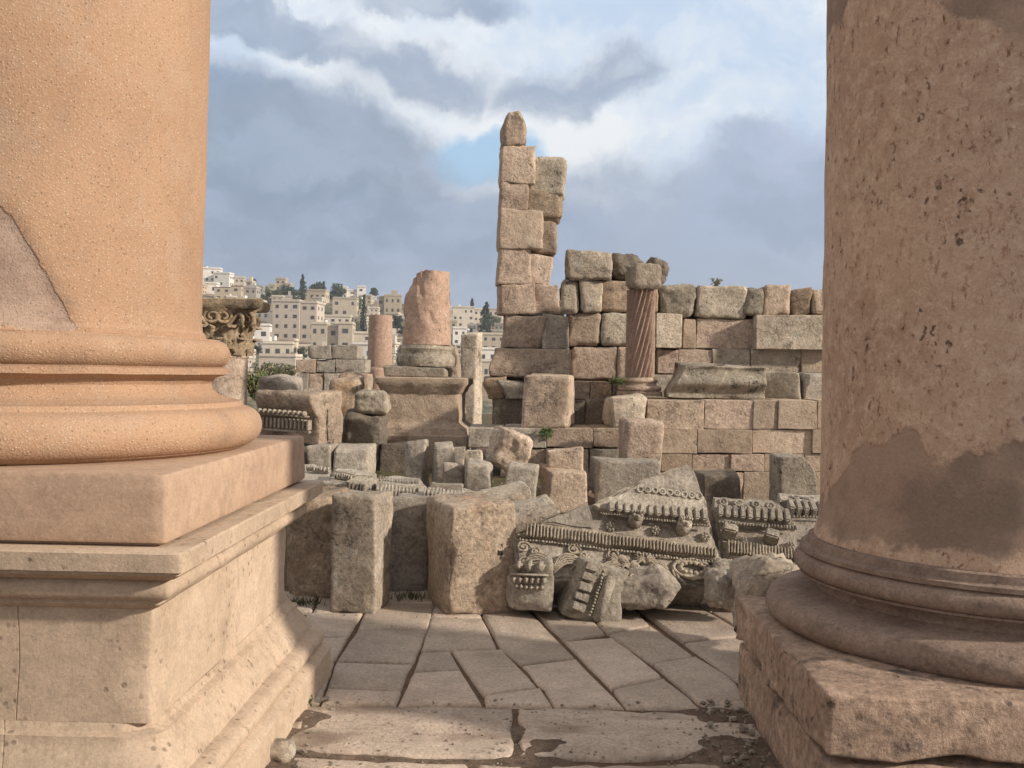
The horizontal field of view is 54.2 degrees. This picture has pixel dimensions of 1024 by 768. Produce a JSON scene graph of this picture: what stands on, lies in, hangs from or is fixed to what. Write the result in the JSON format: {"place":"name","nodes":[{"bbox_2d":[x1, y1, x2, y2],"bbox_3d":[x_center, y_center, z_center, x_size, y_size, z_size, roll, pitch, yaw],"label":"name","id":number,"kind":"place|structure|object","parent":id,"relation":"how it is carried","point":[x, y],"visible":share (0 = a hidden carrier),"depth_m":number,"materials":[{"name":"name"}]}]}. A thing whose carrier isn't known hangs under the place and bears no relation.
{"place":"outdoors","nodes":[
{"label":"outdoors","id":0,"kind":"place"},
{"bbox_2d":[255,389,342,444],"bbox_3d":[-2.437,0.374,11.341,0.810,0.632,0.704,3,1,22],"label":"dentilled block","id":1,"kind":"object","parent":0,"point":[313,417],"depth_m":11.13,"materials":[{"name":"stone"}]},
{"bbox_2d":[203,286,737,767],"bbox_3d":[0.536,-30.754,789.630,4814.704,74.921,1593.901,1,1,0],"label":"ground","id":2,"kind":"structure","parent":0,"point":[487,420],"depth_m":6.13,"materials":[{"name":"brown soil"}]},
{"bbox_2d":[0,0,331,767],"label":"pedestal column","id":3,"kind":"structure","parent":2,"relation":"on","point":[158,492],"depth_m":3.62,"materials":[{"name":"stone"}]},
{"bbox_2d":[204,282,219,294],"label":"house","id":4,"kind":"structure","parent":2,"relation":"on","point":[211,286],"depth_m":398.62,"materials":[{"name":"white paint"}]},
{"bbox_2d":[203,266,222,281],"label":"house","id":5,"kind":"structure","parent":2,"relation":"on","point":[208,274],"depth_m":435.52,"materials":[{"name":"white paint"}]},
{"bbox_2d":[213,272,233,286],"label":"house","id":6,"kind":"structure","parent":2,"relation":"on","point":[224,279],"depth_m":431.52,"materials":[{"name":"white paint"}]},
{"bbox_2d":[214,285,243,297],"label":"house","id":7,"kind":"structure","parent":2,"relation":"on","point":[223,292],"depth_m":380.65,"materials":[{"name":"beige paint"}]},
{"bbox_2d":[202,297,270,404],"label":"corinthian column","id":8,"kind":"structure","parent":2,"relation":"on","point":[233,324],"depth_m":13.18,"materials":[{"name":"beige stone"}]},
{"bbox_2d":[243,286,260,297],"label":"house","id":9,"kind":"structure","parent":2,"relation":"on","point":[252,292],"depth_m":385.62,"materials":[{"name":"white paint"}]},
{"bbox_2d":[247,367,273,401],"bbox_3d":[-4.333,0.011,17.027,0.596,0.609,0.624,2,1,43],"label":"bush","id":10,"kind":"object","parent":2,"relation":"on","point":[252,383],"visible":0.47,"depth_m":16.90,"materials":[{"name":"green plant"}]},
{"bbox_2d":[253,323,272,340],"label":"house","id":11,"kind":"structure","parent":2,"relation":"on","point":[265,333],"depth_m":293.06,"materials":[{"name":"white paint"}]},
{"bbox_2d":[257,309,272,324],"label":"house","id":12,"kind":"structure","parent":2,"relation":"on","point":[266,317],"depth_m":320.81,"materials":[{"name":"white paint"}]},
{"bbox_2d":[253,361,296,375],"bbox_3d":[-7.103,-0.289,30.045,1.150,0.826,1.286,0,1,-40],"label":"bush","id":13,"kind":"object","parent":2,"relation":"on","point":[276,369],"visible":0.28,"depth_m":29.92,"materials":[{"name":"green plant"}]},
{"bbox_2d":[259,374,302,390],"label":"stone block","id":14,"kind":"object","parent":2,"relation":"on","point":[280,382],"depth_m":14.53,"materials":[{"name":"grey stone"}]},
{"bbox_2d":[258,353,303,375],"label":"house","id":15,"kind":"structure","parent":2,"relation":"on","point":[285,359],"depth_m":227.97,"materials":[{"name":"beige paint"}]},
{"bbox_2d":[262,336,299,353],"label":"house","id":16,"kind":"structure","parent":2,"relation":"on","point":[285,347],"depth_m":266.98,"materials":[{"name":"beige paint"}]},
{"bbox_2d":[268,277,293,294],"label":"house","id":17,"kind":"structure","parent":2,"relation":"on","point":[280,282],"depth_m":433.49,"materials":[{"name":"beige paint"}]},
{"bbox_2d":[281,285,301,298],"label":"tree","id":18,"kind":"object","parent":2,"relation":"on","point":[294,294],"visible":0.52,"depth_m":413.69,"materials":[{"name":"green plant"}]},
{"bbox_2d":[272,299,324,341],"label":"house","id":19,"kind":"structure","parent":2,"relation":"on","point":[293,319],"depth_m":306.14,"materials":[{"name":"beige paint"}]},
{"bbox_2d":[299,274,306,299],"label":"cypress tree","id":20,"kind":"object","parent":2,"relation":"on","point":[302,289],"visible":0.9,"depth_m":426.11,"materials":[{"name":"green plant"}]},
{"bbox_2d":[302,464,332,480],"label":"carved cornice","id":21,"kind":"structure","parent":2,"relation":"on","point":[314,472],"depth_m":8.38,"materials":[{"name":"grey stone"}]},
{"bbox_2d":[305,289,329,302],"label":"house","id":22,"kind":"structure","parent":2,"relation":"on","point":[310,293],"depth_m":433.60,"materials":[{"name":"beige stone"}]},
{"bbox_2d":[287,486,350,599],"bbox_3d":[-1.391,1.156,7.286,0.436,0.776,0.699,1,1,6],"label":"weathered block","id":23,"kind":"object","parent":2,"relation":"on","point":[309,569],"depth_m":6.98,"materials":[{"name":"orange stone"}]},
{"bbox_2d":[306,443,337,471],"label":"stone block","id":24,"kind":"object","parent":2,"relation":"on","point":[319,455],"depth_m":10.60,"materials":[{"name":"grey stone"}]},
{"bbox_2d":[311,320,355,345],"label":"house","id":25,"kind":"structure","parent":2,"relation":"on","point":[339,333],"depth_m":290.03,"materials":[{"name":"beige paint"}]},
{"bbox_2d":[296,345,372,390],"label":"back wall","id":26,"kind":"structure","parent":2,"relation":"on","point":[313,373],"depth_m":20.01,"materials":[{"name":"grey stone"}]},
{"bbox_2d":[323,480,345,486],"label":"carved cornice","id":27,"kind":"structure","parent":2,"relation":"on","point":[335,483],"depth_m":7.83,"materials":[{"name":"grey stone"}]},
{"bbox_2d":[329,283,346,298],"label":"tree","id":28,"kind":"object","parent":2,"relation":"on","point":[338,290],"visible":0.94,"depth_m":457.39,"materials":[{"name":"green plant"}]},
{"bbox_2d":[324,314,352,323],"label":"house","id":29,"kind":"structure","parent":2,"relation":"on","point":[335,319],"depth_m":351.77,"materials":[{"name":"beige paint"}]},
{"bbox_2d":[332,297,358,315],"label":"house","id":30,"kind":"structure","parent":2,"relation":"on","point":[345,305],"depth_m":385.69,"materials":[{"name":"beige stone"}]},
{"bbox_2d":[329,372,364,415],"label":"stone block","id":31,"kind":"object","parent":2,"relation":"on","point":[349,385],"depth_m":12.39,"materials":[{"name":"beige stone"}]},
{"bbox_2d":[332,443,375,474],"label":"stone block","id":32,"kind":"object","parent":2,"relation":"on","point":[359,456],"depth_m":10.64,"materials":[{"name":"grey stone"}]},
{"bbox_2d":[329,468,378,491],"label":"carved cornice","id":33,"kind":"structure","parent":2,"relation":"on","point":[356,480],"depth_m":7.99,"materials":[{"name":"grey stone"}]},
{"bbox_2d":[343,285,365,296],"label":"house","id":34,"kind":"structure","parent":2,"relation":"on","point":[359,290],"depth_m":469.93,"materials":[{"name":"white paint"}]},
{"bbox_2d":[286,467,431,607],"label":"grass","id":35,"kind":"structure","parent":2,"relation":"on","point":[411,595],"depth_m":6.93,"materials":[{"name":"green plant"}]},
{"bbox_2d":[354,331,367,341],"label":"house","id":36,"kind":"structure","parent":2,"relation":"on","point":[360,336],"depth_m":294.82,"materials":[{"name":"beige paint"}]},
{"bbox_2d":[359,294,367,330],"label":"cypress tree","id":37,"kind":"object","parent":2,"relation":"on","point":[363,322],"visible":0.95,"depth_m":335.36,"materials":[{"name":"green plant"}]},
{"bbox_2d":[343,408,388,469],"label":"stone block","id":38,"kind":"object","parent":2,"relation":"on","point":[363,428],"depth_m":11.60,"materials":[{"name":"stone"}]},
{"bbox_2d":[354,389,390,415],"bbox_3d":[-1.647,0.220,11.868,0.419,0.312,0.379,1,1,0],"label":"round stone","id":39,"kind":"object","parent":38,"relation":"on","point":[374,402],"visible":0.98,"depth_m":11.70,"materials":[{"name":"stone"}]},
{"bbox_2d":[367,315,392,389],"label":"drum column","id":40,"kind":"structure","parent":2,"relation":"on","point":[380,335],"depth_m":21.75,"materials":[{"name":"pink stone"}]},
{"bbox_2d":[377,290,401,313],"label":"house","id":41,"kind":"structure","parent":2,"relation":"on","point":[391,302],"depth_m":418.89,"materials":[{"name":"beige stone"}]},
{"bbox_2d":[379,440,411,472],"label":"stone block","id":42,"kind":"object","parent":2,"relation":"on","point":[392,457],"depth_m":11.51,"materials":[{"name":"stone"}]},
{"bbox_2d":[392,314,403,333],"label":"tree","id":43,"kind":"object","parent":2,"relation":"on","point":[396,322],"visible":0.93,"depth_m":339.96,"materials":[{"name":"green plant"}]},
{"bbox_2d":[375,476,427,496],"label":"carved cornice","id":44,"kind":"structure","parent":2,"relation":"on","point":[396,485],"depth_m":7.91,"materials":[{"name":"grey stone"}]},
{"bbox_2d":[390,493,428,591],"bbox_3d":[-0.711,1.169,7.399,0.342,0.748,0.568,1,1,8],"label":"recessed block","id":45,"kind":"object","parent":2,"relation":"on","point":[409,556],"depth_m":7.17,"materials":[{"name":"grey stone"}]},
{"bbox_2d":[403,439,428,487],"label":"stone block","id":46,"kind":"object","parent":2,"relation":"on","point":[416,460],"depth_m":9.93,"materials":[{"name":"grey stone"}]},
{"bbox_2d":[375,270,475,468],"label":"stump column","id":47,"kind":"structure","parent":2,"relation":"on","point":[427,400],"depth_m":12.42,"materials":[{"name":"stone"}]},
{"bbox_2d":[432,441,454,482],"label":"stone block","id":48,"kind":"object","parent":2,"relation":"on","point":[444,452],"depth_m":9.83,"materials":[{"name":"grey stone"}]},
{"bbox_2d":[423,482,471,495],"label":"carved cornice","id":49,"kind":"structure","parent":2,"relation":"on","point":[434,488],"depth_m":7.79,"materials":[{"name":"grey stone"}]},
{"bbox_2d":[443,462,464,487],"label":"stone block","id":50,"kind":"object","parent":2,"relation":"on","point":[453,472],"depth_m":9.23,"materials":[{"name":"grey stone"}]},
{"bbox_2d":[451,344,466,413],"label":"upright slab","id":51,"kind":"structure","parent":2,"relation":"on","point":[456,370],"depth_m":15.63,"materials":[{"name":"stone"}]},
{"bbox_2d":[452,326,466,345],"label":"house","id":52,"kind":"structure","parent":2,"relation":"on","point":[456,335],"depth_m":337.79,"materials":[{"name":"white paint"}]},
{"bbox_2d":[454,446,465,464],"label":"stone block","id":53,"kind":"object","parent":2,"relation":"on","point":[459,455],"depth_m":10.21,"materials":[{"name":"grey stone"}]},
{"bbox_2d":[452,305,473,326],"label":"house","id":54,"kind":"structure","parent":2,"relation":"on","point":[463,316],"depth_m":400.71,"materials":[{"name":"beige paint"}]},
{"bbox_2d":[461,332,481,423],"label":"upright slab","id":55,"kind":"structure","parent":2,"relation":"on","point":[471,354],"depth_m":16.54,"materials":[{"name":"stone"}]},
{"bbox_2d":[464,450,482,487],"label":"stone block","id":56,"kind":"object","parent":2,"relation":"on","point":[477,454],"depth_m":10.22,"materials":[{"name":"stone"}]},
{"bbox_2d":[426,491,521,614],"bbox_3d":[-0.267,1.148,6.842,0.535,0.781,0.608,0,-1,-19],"label":"socketed block","id":57,"kind":"object","parent":2,"relation":"on","point":[471,535],"depth_m":6.59,"materials":[{"name":"beige stone"}]},
{"bbox_2d":[465,458,492,490],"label":"stone block","id":58,"kind":"object","parent":2,"relation":"on","point":[478,474],"depth_m":9.10,"materials":[{"name":"grey stone"}]},
{"bbox_2d":[478,301,493,332],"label":"cypress tree","id":59,"kind":"object","parent":2,"relation":"on","point":[486,321],"visible":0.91,"depth_m":374.98,"materials":[{"name":"green plant"}]},
{"bbox_2d":[482,359,491,381],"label":"house","id":60,"kind":"structure","parent":2,"relation":"on","point":[485,366],"depth_m":253.96,"materials":[{"name":"beige paint"}]},
{"bbox_2d":[482,347,497,358],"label":"house","id":61,"kind":"structure","parent":2,"relation":"on","point":[487,352],"depth_m":288.90,"materials":[{"name":"white paint"}]},
{"bbox_2d":[482,332,502,347],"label":"house","id":62,"kind":"structure","parent":2,"relation":"on","point":[489,339],"depth_m":328.80,"materials":[{"name":"beige paint"}]},
{"bbox_2d":[480,480,531,500],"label":"stone block","id":63,"kind":"object","parent":2,"relation":"on","point":[519,490],"depth_m":7.61,"materials":[{"name":"stone"}]},
{"bbox_2d":[485,425,532,471],"bbox_3d":[-0.025,0.662,9.777,0.434,0.431,0.448,26,-5,-13],"label":"leaning rock","id":64,"kind":"object","parent":2,"relation":"on","point":[506,446],"visible":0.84,"depth_m":9.62,"materials":[{"name":"stone"}]},
{"bbox_2d":[505,461,538,497],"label":"stone block","id":65,"kind":"object","parent":2,"relation":"on","point":[527,473],"depth_m":9.05,"materials":[{"name":"grey stone"}]},
{"bbox_2d":[290,707,760,767],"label":"threshold","id":66,"kind":"object","parent":2,"relation":"on","point":[582,737],"visible":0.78,"depth_m":4.39,"materials":[{"name":"stone"}]},
{"bbox_2d":[284,477,772,767],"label":"gravel","id":67,"kind":"structure","parent":2,"relation":"on","point":[742,729],"depth_m":4.43,"materials":[{"name":"beige gravel"}]},
{"bbox_2d":[512,494,559,534],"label":"stone block","id":68,"kind":"object","parent":2,"relation":"on","point":[540,509],"depth_m":7.21,"materials":[{"name":"stone"}]},
{"bbox_2d":[468,381,622,486],"bbox_3d":[0.539,0.576,12.031,2.080,1.255,1.498,1,1,0],"label":"terrace step","id":69,"kind":"object","parent":2,"relation":"on","point":[590,432],"visible":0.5,"depth_m":11.32,"materials":[{"name":"grey stone"}]},
{"bbox_2d":[483,111,570,426],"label":"tall pier","id":70,"kind":"structure","parent":69,"relation":"on","point":[530,310],"depth_m":12.59,"materials":[{"name":"stone"}]},
{"bbox_2d":[521,373,574,428],"bbox_3d":[0.429,0.194,11.645,0.558,0.636,0.642,1,1,9],"label":"cubic block","id":71,"kind":"object","parent":69,"relation":"on","point":[548,401],"depth_m":11.35,"materials":[{"name":"stone"}]},
{"bbox_2d":[539,464,586,513],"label":"stone block","id":72,"kind":"object","parent":2,"relation":"on","point":[565,490],"depth_m":9.62,"materials":[{"name":"stone"}]},
{"bbox_2d":[547,446,582,469],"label":"stone block","id":73,"kind":"object","parent":72,"relation":"on","point":[568,458],"depth_m":9.76,"materials":[{"name":"stone"}]},
{"bbox_2d":[512,464,720,606],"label":"carved cornice","id":74,"kind":"structure","parent":2,"relation":"on","point":[663,519],"depth_m":6.71,"materials":[{"name":"grey stone"}]},
{"bbox_2d":[591,456,659,502],"bbox_3d":[1.155,1.051,10.175,0.699,0.594,0.363,1,1,2],"label":"stone block","id":75,"kind":"object","parent":2,"relation":"on","point":[611,476],"depth_m":10.04,"materials":[{"name":"grey stone"}]},
{"bbox_2d":[619,418,663,469],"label":"stone block","id":76,"kind":"object","parent":2,"relation":"on","point":[640,437],"depth_m":10.72,"materials":[{"name":"beige stone"}]},
{"bbox_2d":[566,280,822,397],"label":"ruined wall","id":77,"kind":"structure","parent":2,"relation":"on","point":[777,343],"depth_m":12.83,"materials":[{"name":"stone"}]},
{"bbox_2d":[559,279,578,314],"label":"split block","id":78,"kind":"structure","parent":77,"relation":"on","point":[568,291],"depth_m":12.74,"materials":[{"name":"stone"}]},
{"bbox_2d":[578,280,602,312],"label":"split block","id":79,"kind":"structure","parent":77,"relation":"on","point":[590,295],"depth_m":12.74,"materials":[{"name":"stone"}]},
{"bbox_2d":[564,249,612,282],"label":"pocked block","id":80,"kind":"structure","parent":79,"relation":"on","point":[588,265],"depth_m":12.67,"materials":[{"name":"stone"}]},
{"bbox_2d":[611,253,643,280],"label":"dark boulder","id":81,"kind":"object","parent":77,"relation":"on","point":[623,264],"visible":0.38,"depth_m":12.90,"materials":[{"name":"stone"}]},
{"bbox_2d":[646,257,669,283],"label":"dark rock","id":82,"kind":"object","parent":77,"relation":"on","point":[663,264],"visible":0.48,"depth_m":13.32,"materials":[{"name":"stone"}]},
{"bbox_2d":[655,284,696,318],"bbox_3d":[2.127,-1.069,13.121,0.539,0.472,0.583,1,1,0],"label":"wall top stone","id":83,"kind":"object","parent":77,"relation":"on","point":[677,299],"visible":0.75,"depth_m":12.86,"materials":[{"name":"stone"}]},
{"bbox_2d":[692,285,746,318],"bbox_3d":[2.678,-1.067,13.132,0.709,0.447,0.605,1,1,0],"label":"wall top stone","id":84,"kind":"object","parent":77,"relation":"on","point":[721,302],"visible":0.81,"depth_m":12.86,"materials":[{"name":"stone"}]},
{"bbox_2d":[743,288,764,315],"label":"wall top stone","id":85,"kind":"object","parent":77,"relation":"on","point":[754,303],"visible":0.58,"depth_m":12.83,"materials":[{"name":"stone"}]},
{"bbox_2d":[758,284,790,314],"bbox_3d":[3.404,-1.079,13.113,0.360,0.420,0.601,1,1,0],"label":"wall top stone","id":86,"kind":"object","parent":77,"relation":"on","point":[777,300],"visible":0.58,"depth_m":12.82,"materials":[{"name":"stone"}]},
{"bbox_2d":[789,287,812,314],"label":"wall top stone","id":87,"kind":"object","parent":77,"relation":"on","point":[800,301],"visible":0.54,"depth_m":12.86,"materials":[{"name":"beige stone"}]},
{"bbox_2d":[809,290,822,314],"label":"wall top stone","id":88,"kind":"object","parent":77,"relation":"on","point":[816,307],"visible":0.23,"depth_m":12.84,"materials":[{"name":"beige stone"}]},
{"bbox_2d":[602,393,821,499],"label":"terrace wall","id":89,"kind":"structure","parent":2,"relation":"on","point":[744,439],"depth_m":11.41,"materials":[{"name":"stone"}]},
{"bbox_2d":[616,289,661,395],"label":"spiral column","id":90,"kind":"structure","parent":89,"relation":"on","point":[640,342],"depth_m":12.01,"materials":[{"name":"stone"}]},
{"bbox_2d":[625,263,661,289],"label":"rough stone","id":91,"kind":"object","parent":90,"relation":"on","point":[640,276],"visible":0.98,"depth_m":11.94,"materials":[{"name":"beige stone"}]},
{"bbox_2d":[664,362,766,398],"bbox_3d":[2.417,-0.036,12.007,1.154,0.449,0.715,1,1,2],"label":"moulded block","id":92,"kind":"object","parent":89,"relation":"on","point":[704,380],"depth_m":11.75,"materials":[{"name":"stone"}]},
{"bbox_2d":[764,371,800,398],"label":"ledge block","id":93,"kind":"structure","parent":89,"relation":"on","point":[783,385],"depth_m":12.00,"materials":[{"name":"stone"}]},
{"bbox_2d":[796,372,821,398],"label":"ledge block","id":94,"kind":"structure","parent":89,"relation":"on","point":[810,385],"depth_m":12.00,"materials":[{"name":"grey stone"}]},
{"bbox_2d":[694,469,740,516],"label":"stone block","id":95,"kind":"object","parent":2,"relation":"on","point":[720,483],"depth_m":8.83,"materials":[{"name":"beige stone"}]},
{"bbox_2d":[708,497,799,568],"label":"carved cornice","id":96,"kind":"structure","parent":2,"relation":"on","point":[744,527],"depth_m":6.92,"materials":[{"name":"grey stone"}]},
{"bbox_2d":[769,452,816,501],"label":"stone block","id":97,"kind":"object","parent":2,"relation":"on","point":[791,473],"depth_m":8.60,"materials":[{"name":"stone"}]},
{"bbox_2d":[776,493,819,543],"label":"carved cornice","id":98,"kind":"structure","parent":2,"relation":"on","point":[803,510],"depth_m":7.52,"materials":[{"name":"grey stone"}]},
{"bbox_2d":[735,0,1023,767],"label":"broken pedestal column","id":99,"kind":"structure","parent":2,"relation":"on","point":[882,626],"depth_m":3.89,"materials":[{"name":"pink stone"}]},
{"bbox_2d":[285,590,744,710],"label":"paving","id":100,"kind":"structure","parent":0,"point":[375,662],"depth_m":5.59,"materials":[{"name":"stone"}]},
{"bbox_2d":[330,490,393,613],"bbox_3d":[-0.994,1.123,6.733,0.324,0.814,0.446,1,1,17],"label":"upright block","id":101,"kind":"object","parent":100,"relation":"on","point":[360,535],"depth_m":6.56,"materials":[{"name":"stone"}]},
{"bbox_2d":[506,557,553,611],"bbox_3d":[0.124,1.303,6.585,0.325,0.365,0.264,1,1,8],"label":"carved scrap","id":102,"kind":"object","parent":100,"relation":"on","point":[536,593],"visible":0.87,"depth_m":6.47,"materials":[{"name":"stone"}]},
{"bbox_2d":[557,557,628,622],"bbox_3d":[0.541,1.365,6.581,0.418,0.413,0.361,20,-7,-6],"label":"carved scrap","id":103,"kind":"object","parent":100,"relation":"on","point":[592,589],"visible":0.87,"depth_m":6.45,"materials":[{"name":"stone"}]},
{"bbox_2d":[621,561,680,609],"bbox_3d":[0.876,1.324,6.632,0.498,0.301,0.390,1,1,12],"label":"boulder","id":104,"kind":"object","parent":100,"relation":"on","point":[656,586],"visible":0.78,"depth_m":6.46,"materials":[{"name":"grey stone"}]},
{"bbox_2d":[703,567,735,611],"bbox_3d":[1.364,1.335,6.503,0.256,0.272,0.212,10,-4,-30],"label":"rock","id":105,"kind":"object","parent":100,"relation":"on","point":[719,590],"visible":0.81,"depth_m":6.42,"materials":[{"name":"grey stone"}]},
{"bbox_2d":[711,558,732,568],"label":"flat rock","id":106,"kind":"object","parent":105,"relation":"on","point":[721,562],"visible":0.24,"depth_m":6.61,"materials":[{"name":"stone"}]},
{"bbox_2d":[729,552,798,632],"bbox_3d":[1.459,1.201,5.716,0.448,0.435,0.515,1,1,0],"label":"pale boulder","id":107,"kind":"object","parent":100,"relation":"on","point":[756,575],"visible":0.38,"depth_m":5.63,"materials":[{"name":"stone"}]},
{"bbox_2d":[203,0,826,315],"label":"sky","id":108,"kind":"structure","parent":0,"point":[351,143],"materials":[{"name":"blue"}]},
{"bbox_2d":[265,706,782,767],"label":"dirt","id":109,"kind":"structure","parent":0,"point":[527,759],"depth_m":4.20,"materials":[{"name":"brown soil"}]},
{"bbox_2d":[270,738,295,762],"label":"rock","id":110,"kind":"object","parent":109,"relation":"on","point":[282,750],"visible":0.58,"depth_m":4.03,"materials":[{"name":"stone"}]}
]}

